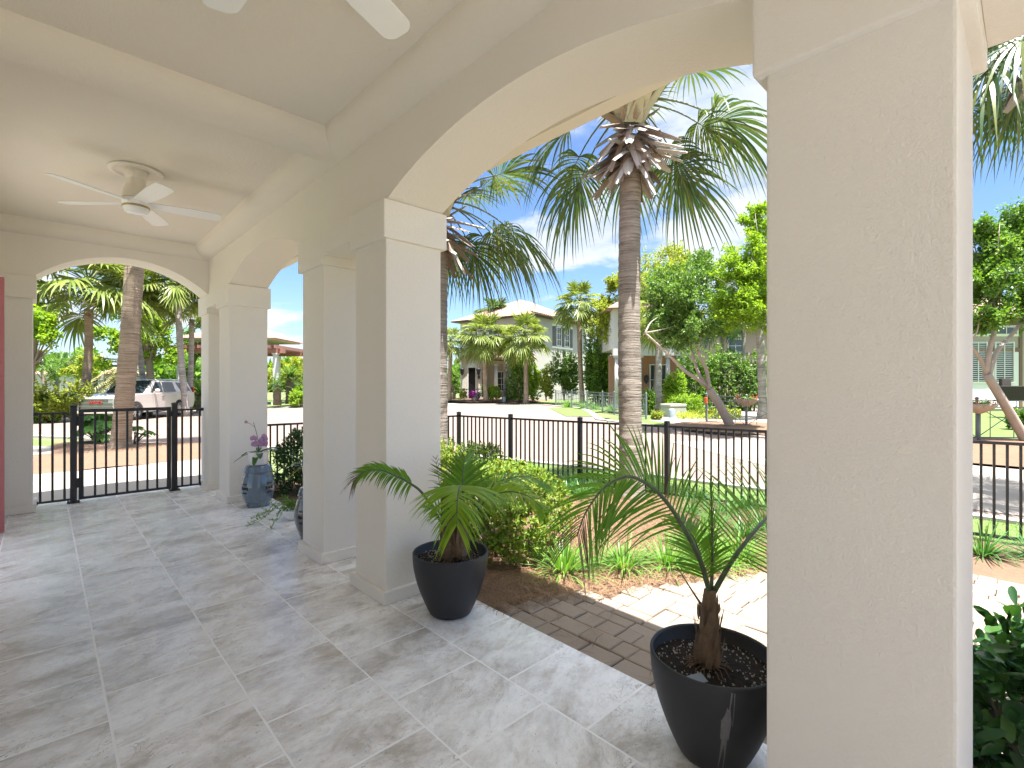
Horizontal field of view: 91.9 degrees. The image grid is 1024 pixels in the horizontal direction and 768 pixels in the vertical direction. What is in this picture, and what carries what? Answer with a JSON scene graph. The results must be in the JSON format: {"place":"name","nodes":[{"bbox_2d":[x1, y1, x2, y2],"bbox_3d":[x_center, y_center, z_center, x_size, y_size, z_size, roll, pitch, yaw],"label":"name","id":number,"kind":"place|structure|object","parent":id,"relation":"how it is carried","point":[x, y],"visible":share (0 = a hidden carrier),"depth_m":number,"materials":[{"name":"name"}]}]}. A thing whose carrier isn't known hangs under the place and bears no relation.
{"place":"outdoors","nodes":[
{"label":"outdoors","id":0,"kind":"place"},
{"bbox_2d":[33,459,197,501],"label":"walkway","id":1,"kind":"structure","parent":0,"point":[88,483],"depth_m":8.35,"materials":[{"name":"concrete"}]},
{"bbox_2d":[267,399,302,406],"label":"lawn","id":2,"kind":"structure","parent":0,"point":[269,401],"depth_m":36.99,"materials":[{"name":"plant"}]},
{"bbox_2d":[35,347,83,393],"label":"leafy tree","id":3,"kind":"object","parent":2,"relation":"on","point":[52,372],"visible":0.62,"depth_m":37.65,"materials":[{"name":"green plant"}]},
{"bbox_2d":[58,352,112,391],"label":"leafy tree","id":4,"kind":"object","parent":2,"relation":"on","point":[75,371],"visible":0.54,"depth_m":35.62,"materials":[{"name":"green plant"}]},
{"bbox_2d":[90,368,146,393],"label":"date palm","id":5,"kind":"object","parent":2,"relation":"on","point":[112,380],"visible":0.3,"depth_m":32.43,"materials":[{"name":"green plant"}]},
{"bbox_2d":[92,278,187,378],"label":"leafy tree","id":6,"kind":"object","parent":2,"relation":"on","point":[150,350],"visible":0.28,"depth_m":33.68,"materials":[{"name":"green plant"}]},
{"bbox_2d":[169,316,200,385],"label":"leafy tree","id":7,"kind":"object","parent":2,"relation":"on","point":[174,370],"visible":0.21,"depth_m":39.38,"materials":[{"name":"green plant"}]},
{"bbox_2d":[163,329,302,404],"bbox_3d":[-21.445,-1.425,39.050,8.900,6.350,5.900,0,0,0],"label":"entrance gazebo","id":8,"kind":"object","parent":2,"relation":"on","point":[275,349],"visible":0.24,"depth_m":37.16,"materials":[{"name":"white paint"}]},
{"bbox_2d":[267,376,290,404],"bbox_3d":[-16.127,0.462,33.941,2.400,1.977,2.398,0,0,-43],"label":"cycad","id":9,"kind":"object","parent":2,"relation":"on","point":[277,394],"visible":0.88,"depth_m":33.81,"materials":[{"name":"green plant"}]},
{"bbox_2d":[269,364,302,403],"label":"palm tree","id":10,"kind":"object","parent":2,"relation":"on","point":[291,378],"visible":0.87,"depth_m":34.74,"materials":[{"name":"green plant"}]},
{"bbox_2d":[288,383,302,406],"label":"garden bush","id":11,"kind":"object","parent":2,"relation":"on","point":[296,397],"visible":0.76,"depth_m":33.56,"materials":[{"name":"green plant"}]},
{"bbox_2d":[0,485,766,767],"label":"patio floor","id":12,"kind":"structure","parent":0,"point":[196,626],"depth_m":2.63,"materials":[{"name":"tile"}]},
{"bbox_2d":[33,404,79,504],"bbox_3d":[-5.655,0.878,6.158,0.428,1.242,0.124,0,0,-43],"label":"fence panel","id":13,"kind":"object","parent":12,"relation":"on","point":[72,499],"visible":0.94,"depth_m":6.20,"materials":[{"name":"metal"}]},
{"bbox_2d":[75,407,171,499],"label":"metal gate","id":14,"kind":"structure","parent":13,"relation":"attached to","point":[79,422],"depth_m":6.61,"materials":[{"name":"metal"}]},
{"bbox_2d":[168,402,203,490],"bbox_3d":[-4.663,0.878,7.097,0.416,1.242,0.124,0,0,-43],"label":"fence panel","id":15,"kind":"object","parent":12,"relation":"on","point":[174,448],"visible":0.98,"depth_m":7.00,"materials":[{"name":"metal"}]},
{"bbox_2d":[241,463,274,507],"bbox_3d":[-3.134,1.246,6.120,0.383,0.505,0.383,0,0,-43],"label":"planter","id":16,"kind":"object","parent":12,"relation":"on","point":[257,486],"visible":0.97,"depth_m":5.99,"materials":[{"name":"blue ceramic"}]},
{"bbox_2d":[232,420,277,465],"bbox_3d":[-3.151,0.719,6.116,0.504,0.548,0.366,0,0,9],"label":"potted orchid","id":17,"kind":"object","parent":16,"relation":"on","point":[258,456],"visible":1,"depth_m":6.04,"materials":[{"name":"white ceramic"}]},
{"bbox_2d":[247,494,296,528],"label":"potted plant","id":18,"kind":"object","parent":12,"relation":"on","point":[288,512],"visible":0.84,"depth_m":5.42,"materials":[{"name":"plant"}]},
{"bbox_2d":[294,486,302,539],"bbox_3d":[-1.925,1.246,4.842,0.380,0.505,0.380,0,0,-43],"label":"garden stool","id":19,"kind":"object","parent":12,"relation":"on","point":[298,514],"visible":0.16,"depth_m":4.70,"materials":[{"name":"grey ceramic"}]},
{"bbox_2d":[339,447,556,619],"bbox_3d":[-0.235,0.979,3.124,1.466,1.039,0.923,0,0,-43],"label":"potted palm","id":20,"kind":"object","parent":12,"relation":"on","point":[450,566],"visible":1,"depth_m":3.07,"materials":[{"name":"plant"}]},
{"bbox_2d":[0,0,1023,767],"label":"porch house","id":21,"kind":"structure","parent":12,"relation":"on","point":[344,154],"depth_m":2.52,"materials":[{"name":"beige paint"}]},
{"bbox_2d":[0,277,4,532],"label":"door","id":22,"kind":"structure","parent":21,"relation":"in","point":[2,280],"depth_m":4.95,"materials":[{"name":"red paint"}]},
{"bbox_2d":[45,161,220,225],"bbox_3d":[-3.307,-1.704,4.414,1.242,0.385,1.255,0,0,-43],"label":"ceiling fan","id":23,"kind":"object","parent":21,"relation":"hanging from","point":[138,197],"visible":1,"depth_m":4.34,"materials":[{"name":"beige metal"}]},
{"bbox_2d":[202,0,409,38],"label":"ceiling fan","id":24,"kind":"object","parent":21,"relation":"hanging from","point":[387,19],"visible":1,"depth_m":2.14,"materials":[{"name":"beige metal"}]},
{"bbox_2d":[534,418,766,767],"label":"potted palm","id":25,"kind":"object","parent":12,"relation":"on","point":[709,675],"visible":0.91,"depth_m":1.92,"materials":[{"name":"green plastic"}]},
{"bbox_2d":[33,386,757,480],"bbox_3d":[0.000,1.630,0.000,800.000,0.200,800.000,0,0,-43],"label":"ground","id":26,"kind":"structure","parent":0,"point":[600,414],"depth_m":24.85,"materials":[{"name":"plant"}]},
{"bbox_2d":[33,293,63,406],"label":"leafy tree","id":27,"kind":"object","parent":26,"relation":"on","point":[45,331],"visible":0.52,"depth_m":20.95,"materials":[{"name":"green plant"}]},
{"bbox_2d":[35,370,92,395],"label":"building","id":28,"kind":"structure","parent":26,"relation":"on","point":[67,379],"depth_m":62.00,"materials":[{"name":"ceramic"}]},
{"bbox_2d":[33,440,197,474],"bbox_3d":[-10.877,1.608,10.841,8.100,0.154,6.300,0,0,-43],"label":"mulch bed","id":29,"kind":"object","parent":26,"relation":"on","point":[88,456],"visible":0.41,"depth_m":11.10,"materials":[{"name":"brown wood"}]},
{"bbox_2d":[67,414,112,441],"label":"philodendron","id":30,"kind":"object","parent":29,"relation":"on","point":[100,429],"visible":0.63,"depth_m":13.32,"materials":[{"name":"green plant"}]},
{"bbox_2d":[107,265,144,448],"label":"palm tree","id":31,"kind":"object","parent":29,"relation":"on","point":[129,339],"visible":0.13,"depth_m":12.13,"materials":[{"name":"brown plant"}]},
{"bbox_2d":[267,356,302,387],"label":"leafy tree","id":32,"kind":"object","parent":26,"relation":"on","point":[299,364],"visible":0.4,"depth_m":45.00,"materials":[{"name":"green plant"}]},
{"bbox_2d":[36,344,687,392],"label":"wood","id":33,"kind":"object","parent":26,"relation":"on","point":[160,372],"visible":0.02,"depth_m":86.28,"materials":[{"name":"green plant"}]},
{"bbox_2d":[267,404,764,438],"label":"kerb","id":34,"kind":"structure","parent":26,"relation":"on","point":[595,416],"depth_m":21.67,"materials":[{"name":"concrete"}]},
{"bbox_2d":[498,309,552,403],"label":"palm tree","id":35,"kind":"object","parent":26,"relation":"on","point":[523,348],"visible":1,"depth_m":36.06,"materials":[{"name":"green plant"}]},
{"bbox_2d":[33,435,1023,525],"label":"kerb","id":36,"kind":"structure","parent":26,"relation":"on","point":[988,517],"depth_m":8.48,"materials":[{"name":"concrete"}]},
{"bbox_2d":[550,349,578,400],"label":"garden bush","id":37,"kind":"object","parent":26,"relation":"on","point":[563,376],"visible":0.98,"depth_m":37.48,"materials":[{"name":"green plant"}]},
{"bbox_2d":[550,279,599,404],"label":"palm tree","id":38,"kind":"object","parent":26,"relation":"on","point":[581,319],"visible":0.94,"depth_m":35.74,"materials":[{"name":"green plant"}]},
{"bbox_2d":[581,325,610,404],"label":"garden bush","id":39,"kind":"object","parent":26,"relation":"on","point":[600,374],"visible":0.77,"depth_m":35.33,"materials":[{"name":"green plant"}]},
{"bbox_2d":[591,292,687,407],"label":"white porch house","id":40,"kind":"structure","parent":26,"relation":"on","point":[669,365],"depth_m":32.62,"materials":[{"name":"paint"}]},
{"bbox_2d":[267,412,1023,541],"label":"garden fence","id":41,"kind":"object","parent":26,"relation":"on","point":[667,426],"visible":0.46,"depth_m":7.33,"materials":[{"name":"metal"}]},
{"bbox_2d":[273,481,1023,643],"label":"mulch bed","id":42,"kind":"object","parent":26,"relation":"on","point":[990,567],"visible":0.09,"depth_m":4.57,"materials":[{"name":"brown wood"}]},
{"bbox_2d":[268,426,302,497],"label":"viburnum shrub","id":43,"kind":"object","parent":42,"relation":"on","point":[295,447],"visible":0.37,"depth_m":6.93,"materials":[{"name":"green plant"}]},
{"bbox_2d":[440,437,466,480],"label":"azalea shrub","id":44,"kind":"object","parent":42,"relation":"on","point":[445,451],"visible":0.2,"depth_m":6.07,"materials":[{"name":"green plant"}]},
{"bbox_2d":[453,440,506,464],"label":"azalea shrub","id":45,"kind":"object","parent":42,"relation":"on","point":[484,451],"visible":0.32,"depth_m":7.64,"materials":[{"name":"green plant"}]},
{"bbox_2d":[440,151,564,478],"bbox_3d":[-1.188,-1.438,8.263,4.230,6.242,3.256,0,0,-5],"label":"palm tree","id":46,"kind":"object","parent":42,"relation":"on","point":[457,252],"visible":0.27,"depth_m":8.12,"materials":[{"name":"green plant"}]},
{"bbox_2d":[440,457,581,567],"bbox_3d":[-0.169,1.161,4.670,1.369,0.952,1.554,0,0,-43],"label":"azalea shrub","id":47,"kind":"object","parent":42,"relation":"on","point":[493,544],"visible":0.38,"depth_m":4.29,"materials":[{"name":"green plant"}]},
{"bbox_2d":[512,526,621,592],"bbox_3d":[0.413,1.481,4.145,1.166,0.628,1.156,0,0,2],"label":"liriope clump","id":48,"kind":"object","parent":42,"relation":"on","point":[566,560],"visible":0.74,"depth_m":4.06,"materials":[{"name":"plant"}]},
{"bbox_2d":[469,482,766,739],"bbox_3d":[1.195,1.587,5.272,4.789,0.240,4.556,0,0,-43],"label":"pine straw","id":49,"kind":"object","parent":42,"relation":"on","point":[485,597],"visible":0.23,"depth_m":3.96,"materials":[{"name":"plant"}]},
{"bbox_2d":[582,528,672,585],"bbox_3d":[0.917,1.527,4.198,1.063,0.614,1.065,0,0,-28],"label":"liriope clump","id":50,"kind":"object","parent":42,"relation":"on","point":[621,560],"visible":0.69,"depth_m":4.22,"materials":[{"name":"plant"}]},
{"bbox_2d":[520,64,766,500],"bbox_3d":[1.796,-2.105,7.834,4.153,7.619,3.517,0,0,0],"label":"palm tree","id":51,"kind":"object","parent":42,"relation":"on","point":[627,163],"visible":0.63,"depth_m":7.28,"materials":[{"name":"green plant"}]},
{"bbox_2d":[624,528,705,585],"bbox_3d":[1.346,1.490,4.301,0.985,0.582,1.068,0,0,-12],"label":"liriope clump","id":52,"kind":"object","parent":42,"relation":"on","point":[665,557],"visible":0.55,"depth_m":4.32,"materials":[{"name":"plant"}]},
{"bbox_2d":[649,531,765,583],"bbox_3d":[1.717,1.522,4.353,1.110,0.598,1.101,0,0,-41],"label":"liriope clump","id":53,"kind":"object","parent":42,"relation":"on","point":[720,558],"visible":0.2,"depth_m":4.25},
{"bbox_2d":[700,518,766,571],"bbox_3d":[2.066,1.577,4.594,1.158,0.668,1.155,0,0,19],"label":"liriope clump","id":54,"kind":"object","parent":42,"relation":"on","point":[746,551],"visible":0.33,"depth_m":4.51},
{"bbox_2d":[706,510,766,545],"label":"liriope clump","id":55,"kind":"object","parent":42,"relation":"on","point":[743,535],"visible":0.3,"depth_m":5.28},
{"bbox_2d":[973,586,1023,767],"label":"pittosporum shrub","id":56,"kind":"object","parent":42,"relation":"on","point":[998,674],"visible":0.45,"depth_m":1.90,"materials":[{"name":"green plant"}]},
{"bbox_2d":[973,517,1023,568],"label":"liriope clump","id":57,"kind":"object","parent":42,"relation":"on","point":[987,550],"visible":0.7,"depth_m":4.80,"materials":[{"name":"plant"}]},
{"bbox_2d":[641,387,656,413],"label":"garden bush","id":58,"kind":"object","parent":26,"relation":"on","point":[651,398],"visible":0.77,"depth_m":24.35,"materials":[{"name":"green plant"}]},
{"bbox_2d":[640,280,696,411],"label":"palm tree","id":59,"kind":"object","parent":26,"relation":"on","point":[658,388],"visible":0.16,"depth_m":24.86,"materials":[{"name":"green plant"}]},
{"bbox_2d":[640,239,703,390],"bbox_3d":[9.745,-3.884,30.786,5.610,10.983,4.346,0,0,-43],"label":"leafy tree","id":60,"kind":"object","parent":26,"relation":"on","point":[669,250],"visible":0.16,"depth_m":31.26,"materials":[{"name":"green plant"}]},
{"bbox_2d":[662,370,689,408],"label":"garden bush","id":61,"kind":"object","parent":26,"relation":"on","point":[672,385],"visible":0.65,"depth_m":25.25,"materials":[{"name":"green plant"}]},
{"bbox_2d":[663,392,703,411],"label":"garden bush","id":62,"kind":"object","parent":26,"relation":"on","point":[680,399],"visible":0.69,"depth_m":24.04,"materials":[{"name":"green plant"}]},
{"bbox_2d":[680,335,723,410],"bbox_3d":[10.383,-0.595,27.342,2.044,4.287,2.325,0,0,-43],"label":"garden bush","id":63,"kind":"object","parent":26,"relation":"on","point":[700,389],"visible":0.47,"depth_m":27.09,"materials":[{"name":"green plant"}]},
{"bbox_2d":[973,35,1023,186],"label":"palm tree","id":64,"kind":"object","parent":26,"relation":"on","point":[1009,111],"visible":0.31,"depth_m":6.80,"materials":[{"name":"green plant"}]},
{"bbox_2d":[448,400,588,403],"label":"lawn","id":65,"kind":"structure","parent":0,"point":[550,402],"depth_m":39.95,"materials":[{"name":"plant"}]},
{"bbox_2d":[447,327,467,400],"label":"palm tree","id":66,"kind":"object","parent":65,"relation":"on","point":[451,348],"visible":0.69,"depth_m":38.89,"materials":[{"name":"green plant"}]},
{"bbox_2d":[452,398,552,402],"bbox_3d":[-2.082,1.360,41.121,6.300,0.180,9.800,0,0,-43],"label":"mulch bed","id":67,"kind":"object","parent":65,"relation":"on","point":[489,400],"visible":0.48,"depth_m":39.45,"materials":[{"name":"brown wood"}]},
{"bbox_2d":[452,311,511,400],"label":"palm tree","id":68,"kind":"object","parent":67,"relation":"on","point":[475,348],"visible":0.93,"depth_m":37.37,"materials":[{"name":"green plant"}]},
{"bbox_2d":[487,327,521,396],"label":"palm tree","id":69,"kind":"object","parent":67,"relation":"on","point":[505,370],"visible":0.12,"depth_m":39.82,"materials":[{"name":"green plant"}]},
{"bbox_2d":[504,357,532,400],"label":"garden bush","id":70,"kind":"object","parent":67,"relation":"on","point":[516,374],"visible":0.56,"depth_m":38.49,"materials":[{"name":"green plant"}]},
{"bbox_2d":[520,356,542,400],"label":"garden bush","id":71,"kind":"object","parent":67,"relation":"on","point":[533,385],"visible":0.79,"depth_m":38.04,"materials":[{"name":"green plant"}]},
{"bbox_2d":[451,300,589,399],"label":"cream house","id":72,"kind":"structure","parent":65,"relation":"on","point":[471,376],"depth_m":46.07,"materials":[{"name":"beige paint"}]},
{"bbox_2d":[537,363,554,400],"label":"garden bush","id":73,"kind":"object","parent":65,"relation":"on","point":[546,387],"visible":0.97,"depth_m":37.31,"materials":[{"name":"green plant"}]},
{"bbox_2d":[33,404,1023,518],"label":"road","id":74,"kind":"structure","parent":0,"point":[284,415],"depth_m":16.03,"materials":[{"name":"asphalt"}]},
{"bbox_2d":[33,377,94,422],"bbox_3d":[-20.083,0.711,22.020,2.418,2.050,2.151,0,0,-43],"label":"garden bush","id":75,"kind":"object","parent":74,"relation":"on","point":[63,400],"visible":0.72,"depth_m":21.59,"materials":[{"name":"green plant"}]},
{"bbox_2d":[33,263,174,415],"bbox_3d":[-20.636,-2.881,24.055,7.016,9.237,7.144,0,0,-6],"label":"palm tree","id":76,"kind":"object","parent":74,"relation":"on","point":[86,283],"visible":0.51,"depth_m":23.98,"materials":[{"name":"green plant"}]},
{"bbox_2d":[72,264,192,414],"bbox_3d":[-20.460,-2.708,26.965,5.446,8.887,5.233,0,0,-43],"label":"palm tree","id":77,"kind":"object","parent":74,"relation":"on","point":[98,308],"visible":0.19,"depth_m":26.32,"materials":[{"name":"green plant"}]},
{"bbox_2d":[76,379,194,419],"bbox_3d":[-18.719,0.713,24.930,2.558,1.954,5.756,0,0,-3],"label":"parked car","id":78,"kind":"object","parent":74,"relation":"on","point":[156,393],"visible":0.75,"depth_m":24.33,"materials":[{"name":"beige paint"}]},
{"bbox_2d":[116,266,198,416],"bbox_3d":[-17.621,-2.735,26.063,5.188,8.918,4.742,0,0,-29],"label":"palm tree","id":79,"kind":"object","parent":74,"relation":"on","point":[176,289],"visible":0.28,"depth_m":25.77,"materials":[{"name":"green plant"}]},
{"bbox_2d":[149,290,200,413],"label":"palm tree","id":80,"kind":"object","parent":74,"relation":"on","point":[191,349],"visible":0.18,"depth_m":27.88,"materials":[{"name":"green plant"}]},
{"bbox_2d":[37,44,1023,368],"label":"sky","id":81,"kind":"structure","parent":0,"point":[598,258],"materials":[{"name":"blue"}]},
{"bbox_2d":[551,405,617,415],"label":"lawn","id":82,"kind":"structure","parent":0,"point":[568,411],"depth_m":26.66,"materials":[{"name":"plant"}]},
{"bbox_2d":[555,389,646,418],"bbox_3d":[4.462,0.965,27.381,0.414,1.230,13.641,0,0,-11],"label":"ornate fence","id":83,"kind":"object","parent":82,"relation":"on","point":[614,396],"visible":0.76,"depth_m":27.13,"materials":[{"name":"grey metal"}]},
{"bbox_2d":[586,261,646,348],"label":"leafy tree","id":84,"kind":"object","parent":82,"relation":"on","point":[603,303],"visible":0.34,"depth_m":33.33,"materials":[{"name":"green plant"}]},
{"bbox_2d":[651,408,766,422],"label":"driveway","id":85,"kind":"structure","parent":0,"point":[752,415],"depth_m":20.60,"materials":[{"name":"concrete"}]},
{"bbox_2d":[723,287,755,406],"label":"palm tree","id":86,"kind":"object","parent":85,"relation":"on","point":[743,333],"visible":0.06,"depth_m":28.92,"materials":[{"name":"green plant"}]},
{"bbox_2d":[715,262,766,418],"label":"palm tree","id":87,"kind":"object","parent":85,"relation":"on","point":[761,369],"visible":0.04,"depth_m":20.85,"materials":[{"name":"grey plant"}]},
{"bbox_2d":[688,323,766,403],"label":"pink house","id":88,"kind":"structure","parent":0,"point":[751,346],"depth_m":36.81,"materials":[{"name":"ceramic"}]},
{"bbox_2d":[449,456,1023,543],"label":"lawn","id":89,"kind":"structure","parent":0,"point":[1000,526],"depth_m":7.59,"materials":[{"name":"plant"}]},
{"bbox_2d":[492,572,1023,767],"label":"paver path","id":90,"kind":"structure","parent":0,"point":[625,629],"depth_m":3.33,"materials":[{"name":"brick"}]},
{"bbox_2d":[604,411,1017,438],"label":"lawn","id":91,"kind":"structure","parent":0,"point":[1000,429],"depth_m":18.43,"materials":[{"name":"plant"}]},
{"bbox_2d":[660,403,686,416],"bbox_3d":[7.332,1.225,22.505,0.910,0.650,0.740,0,0,-20],"label":"utility box","id":92,"kind":"object","parent":91,"relation":"on","point":[680,408],"visible":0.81,"depth_m":22.22,"materials":[{"name":"paint"}]},
{"bbox_2d":[676,408,741,419],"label":"ground cover","id":93,"kind":"object","parent":91,"relation":"on","point":[690,414],"visible":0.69,"depth_m":21.28,"materials":[{"name":"yellow plant"}]},
{"bbox_2d":[670,421,766,434],"bbox_3d":[8.107,1.436,16.895,5.400,0.180,6.200,0,0,-43],"label":"mulch bed","id":94,"kind":"object","parent":91,"relation":"on","point":[752,425],"visible":0.46,"depth_m":16.50,"materials":[{"name":"brown wood"}]},
{"bbox_2d":[640,246,742,424],"bbox_3d":[5.964,-1.503,16.230,3.805,6.400,3.134,0,0,-4],"label":"leafy tree","id":95,"kind":"object","parent":94,"relation":"on","point":[675,304],"visible":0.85,"depth_m":16.00,"materials":[{"name":"green plant"}]},
{"bbox_2d":[707,199,766,335],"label":"leafy tree","id":96,"kind":"object","parent":94,"relation":"on","point":[742,304],"visible":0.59,"depth_m":14.36,"materials":[{"name":"green plant"}]},
{"bbox_2d":[709,346,748,410],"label":"garden bush","id":97,"kind":"object","parent":91,"relation":"on","point":[728,360],"visible":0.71,"depth_m":27.39,"materials":[{"name":"green plant"}]},
{"bbox_2d":[739,340,766,410],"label":"garden bush","id":98,"kind":"object","parent":91,"relation":"on","point":[748,373],"visible":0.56,"depth_m":26.75,"materials":[{"name":"green plant"}]},
{"bbox_2d":[705,393,1023,437],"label":"cross fence","id":99,"kind":"object","parent":91,"relation":"on","point":[706,410],"visible":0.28,"depth_m":12.91,"materials":[{"name":"grey metal"}]},
{"bbox_2d":[973,298,1023,410],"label":"tan house","id":100,"kind":"structure","parent":91,"relation":"on","point":[1009,361],"depth_m":26.95,"materials":[{"name":"paint"}]},
{"bbox_2d":[973,342,987,382],"bbox_3d":[25.358,-1.183,26.933,0.986,2.221,0.068,0,0,0],"label":"window","id":101,"kind":"structure","parent":100,"relation":"in","point":[977,369],"depth_m":26.95,"materials":[{"name":"white glass"}]},
{"bbox_2d":[994,342,1014,382],"bbox_3d":[26.781,-1.183,26.933,1.079,2.221,0.068,0,0,0],"label":"window","id":102,"kind":"structure","parent":100,"relation":"in","point":[1004,367],"depth_m":26.95,"materials":[{"name":"white glass"}]},
{"bbox_2d":[999,378,1023,399],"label":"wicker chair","id":103,"kind":"object","parent":91,"relation":"on","point":[1012,392],"visible":0.72,"depth_m":21.33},
{"bbox_2d":[672,439,1023,515],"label":"sidewalk","id":104,"kind":"structure","parent":0,"point":[1001,490],"depth_m":8.56,"materials":[{"name":"concrete"}]},
{"bbox_2d":[973,436,1023,466],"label":"mulch bed","id":105,"kind":"object","parent":104,"relation":"on","point":[1001,455],"visible":0.2,"depth_m":10.48,"materials":[{"name":"brown wood"}]},
{"bbox_2d":[973,398,998,439],"bbox_3d":[11.739,0.957,12.410,0.857,1.226,0.808,0,0,-43],"label":"urn planter","id":106,"kind":"object","parent":105,"relation":"on","point":[979,408],"visible":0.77,"depth_m":12.25,"materials":[{"name":"brown stone"}]},
{"bbox_2d":[973,196,1023,440],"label":"leafy tree","id":107,"kind":"object","parent":105,"relation":"on","point":[993,278],"visible":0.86,"depth_m":11.96,"materials":[{"name":"green plant"}]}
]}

